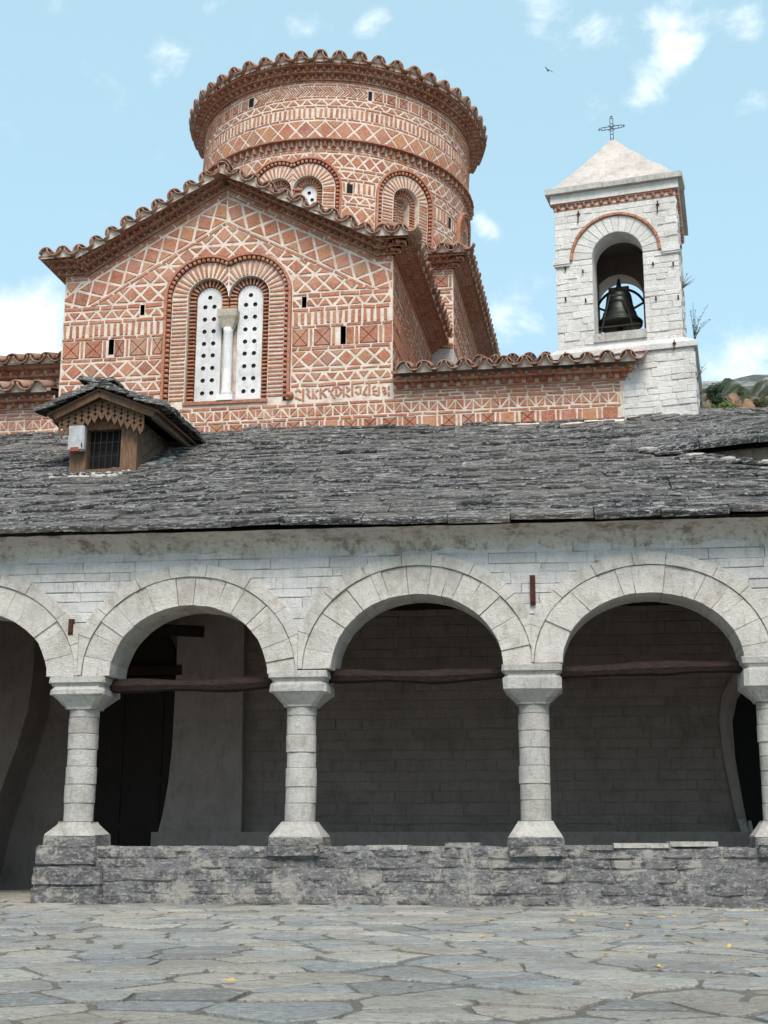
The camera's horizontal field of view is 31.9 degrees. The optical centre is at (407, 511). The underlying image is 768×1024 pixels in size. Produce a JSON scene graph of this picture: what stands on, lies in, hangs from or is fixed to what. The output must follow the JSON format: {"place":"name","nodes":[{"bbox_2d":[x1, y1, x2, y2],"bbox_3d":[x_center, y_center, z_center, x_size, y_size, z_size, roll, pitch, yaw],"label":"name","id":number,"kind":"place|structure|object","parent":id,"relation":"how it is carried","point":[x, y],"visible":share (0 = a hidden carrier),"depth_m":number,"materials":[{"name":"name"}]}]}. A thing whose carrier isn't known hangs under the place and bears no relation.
{"place":"outdoors","nodes":[
{"label":"outdoors","id":0,"kind":"place"},
{"bbox_2d":[0,49,647,434],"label":"brick church","id":1,"kind":"structure","parent":0,"point":[300,253],"depth_m":21.48,"materials":[{"name":"brick"}]},
{"bbox_2d":[0,889,767,1023],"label":"courtyard paving","id":2,"kind":"structure","parent":0,"point":[153,963],"depth_m":7.63,"materials":[{"name":"stone"}]},
{"bbox_2d":[223,978,235,980],"bbox_3d":[-0.883,2.307,6.627,0.078,0.011,0.042,-6,2,12],"label":"fallen leaf","id":3,"kind":"object","parent":2,"relation":"on","point":[230,979],"visible":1,"depth_m":6.63,"materials":[{"name":"yellow plant"}]},
{"bbox_2d":[0,407,767,907],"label":"arcaded porch","id":4,"kind":"object","parent":2,"relation":"on","point":[478,665],"visible":0.96,"depth_m":16.35,"materials":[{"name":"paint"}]},
{"bbox_2d":[33,376,207,477],"bbox_3d":[-3.986,-0.850,19.620,1.986,1.494,2.805,-2,-14,9],"label":"roof dormer","id":5,"kind":"object","parent":4,"relation":"on","point":[127,430],"visible":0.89,"depth_m":18.60,"materials":[{"name":"brown wood"}]},
{"bbox_2d":[68,425,86,451],"bbox_3d":[-4.575,-1.006,18.598,0.235,0.389,0.184,-2,-14,9],"label":"lamp box","id":6,"kind":"object","parent":5,"relation":"attached to","point":[77,437],"visible":1,"depth_m":18.54,"materials":[{"name":"paint"}]},
{"bbox_2d":[93,677,175,845],"bbox_3d":[-4.008,3.866,19.297,1.350,2.980,0.075,-2,-14,7],"label":"door","id":7,"kind":"structure","parent":4,"relation":"in","point":[134,751],"depth_m":19.32,"materials":[{"name":"black wood"}]},
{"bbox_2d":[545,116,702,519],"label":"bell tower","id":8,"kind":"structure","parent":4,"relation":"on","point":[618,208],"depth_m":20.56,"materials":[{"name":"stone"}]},
{"bbox_2d":[598,279,644,332],"bbox_3d":[3.324,-3.113,21.105,0.825,1.163,0.720,-4,-14,17],"label":"church bell","id":9,"kind":"object","parent":8,"relation":"in","point":[619,313],"visible":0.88,"depth_m":20.93,"materials":[{"name":"brown metal"}]},
{"bbox_2d":[681,274,691,289],"bbox_3d":[4.271,-3.488,20.517,0.205,0.293,0.196,-9,-16,32],"label":"wall weed","id":10,"kind":"object","parent":8,"relation":"on","point":[685,285],"depth_m":20.52,"materials":[{"name":"green plant"}]},
{"bbox_2d":[690,305,709,338],"bbox_3d":[4.354,-2.789,19.930,0.341,0.615,0.278,13,-19,-42],"label":"wall weed","id":11,"kind":"object","parent":8,"relation":"on","point":[694,332],"depth_m":19.93,"materials":[{"name":"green plant"}]},
{"bbox_2d":[738,819,752,846],"bbox_3d":[4.558,4.450,17.926,0.174,0.705,0.325,2,-14,-9],"label":"leaning board","id":12,"kind":"object","parent":4,"relation":"on","point":[743,826],"visible":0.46,"depth_m":18.06,"materials":[{"name":"grey wood"}]},
{"bbox_2d":[732,694,765,837],"bbox_3d":[5.288,3.609,18.279,1.640,3.080,0.030,-2,-14,7],"label":"dark doorway","id":13,"kind":"structure","parent":4,"relation":"in","point":[746,745],"depth_m":18.41,"materials":[{"name":"black"}]},
{"bbox_2d":[0,0,767,381],"label":"sky","id":14,"kind":"structure","parent":0,"point":[97,97],"materials":[{"name":"blue"}]},
{"bbox_2d":[700,378,767,407],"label":"rocky hillside","id":15,"kind":"structure","parent":0,"point":[759,389],"depth_m":233.65,"materials":[{"name":"green plant"}]},
{"bbox_2d":[701,400,712,407],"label":"rock outcrop","id":16,"kind":"object","parent":15,"relation":"on","point":[707,404],"visible":0.22,"depth_m":210.89,"materials":[{"name":"beige stone"}]},
{"bbox_2d":[705,382,726,404],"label":"evergreen tree","id":17,"kind":"object","parent":15,"relation":"on","point":[713,394],"visible":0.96,"depth_m":211.60,"materials":[{"name":"green plant"}]},
{"bbox_2d":[712,400,739,407],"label":"green shrub","id":18,"kind":"object","parent":15,"relation":"on","point":[727,404],"visible":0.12,"depth_m":209.13,"materials":[{"name":"green plant"}]},
{"bbox_2d":[723,393,742,407],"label":"rock outcrop","id":19,"kind":"object","parent":15,"relation":"on","point":[734,398],"visible":0.34,"depth_m":211.00,"materials":[{"name":"brown stone"}]},
{"bbox_2d":[736,386,743,395],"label":"hill shrub","id":20,"kind":"object","parent":15,"relation":"on","point":[739,392],"visible":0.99,"depth_m":224.95,"materials":[{"name":"green plant"}]},
{"bbox_2d":[742,398,755,408],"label":"rock outcrop","id":21,"kind":"object","parent":15,"relation":"on","point":[748,403],"visible":0.16,"depth_m":209.16,"materials":[{"name":"brown stone"}]},
{"bbox_2d":[753,396,767,407],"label":"hill shrub","id":22,"kind":"object","parent":15,"relation":"on","point":[763,403],"visible":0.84,"depth_m":210.16,"materials":[{"name":"green plant"}]},
{"bbox_2d":[702,374,767,389],"bbox_3d":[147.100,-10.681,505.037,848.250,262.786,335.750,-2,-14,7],"label":"ridge","id":23,"kind":"structure","parent":0,"point":[749,382],"depth_m":648.01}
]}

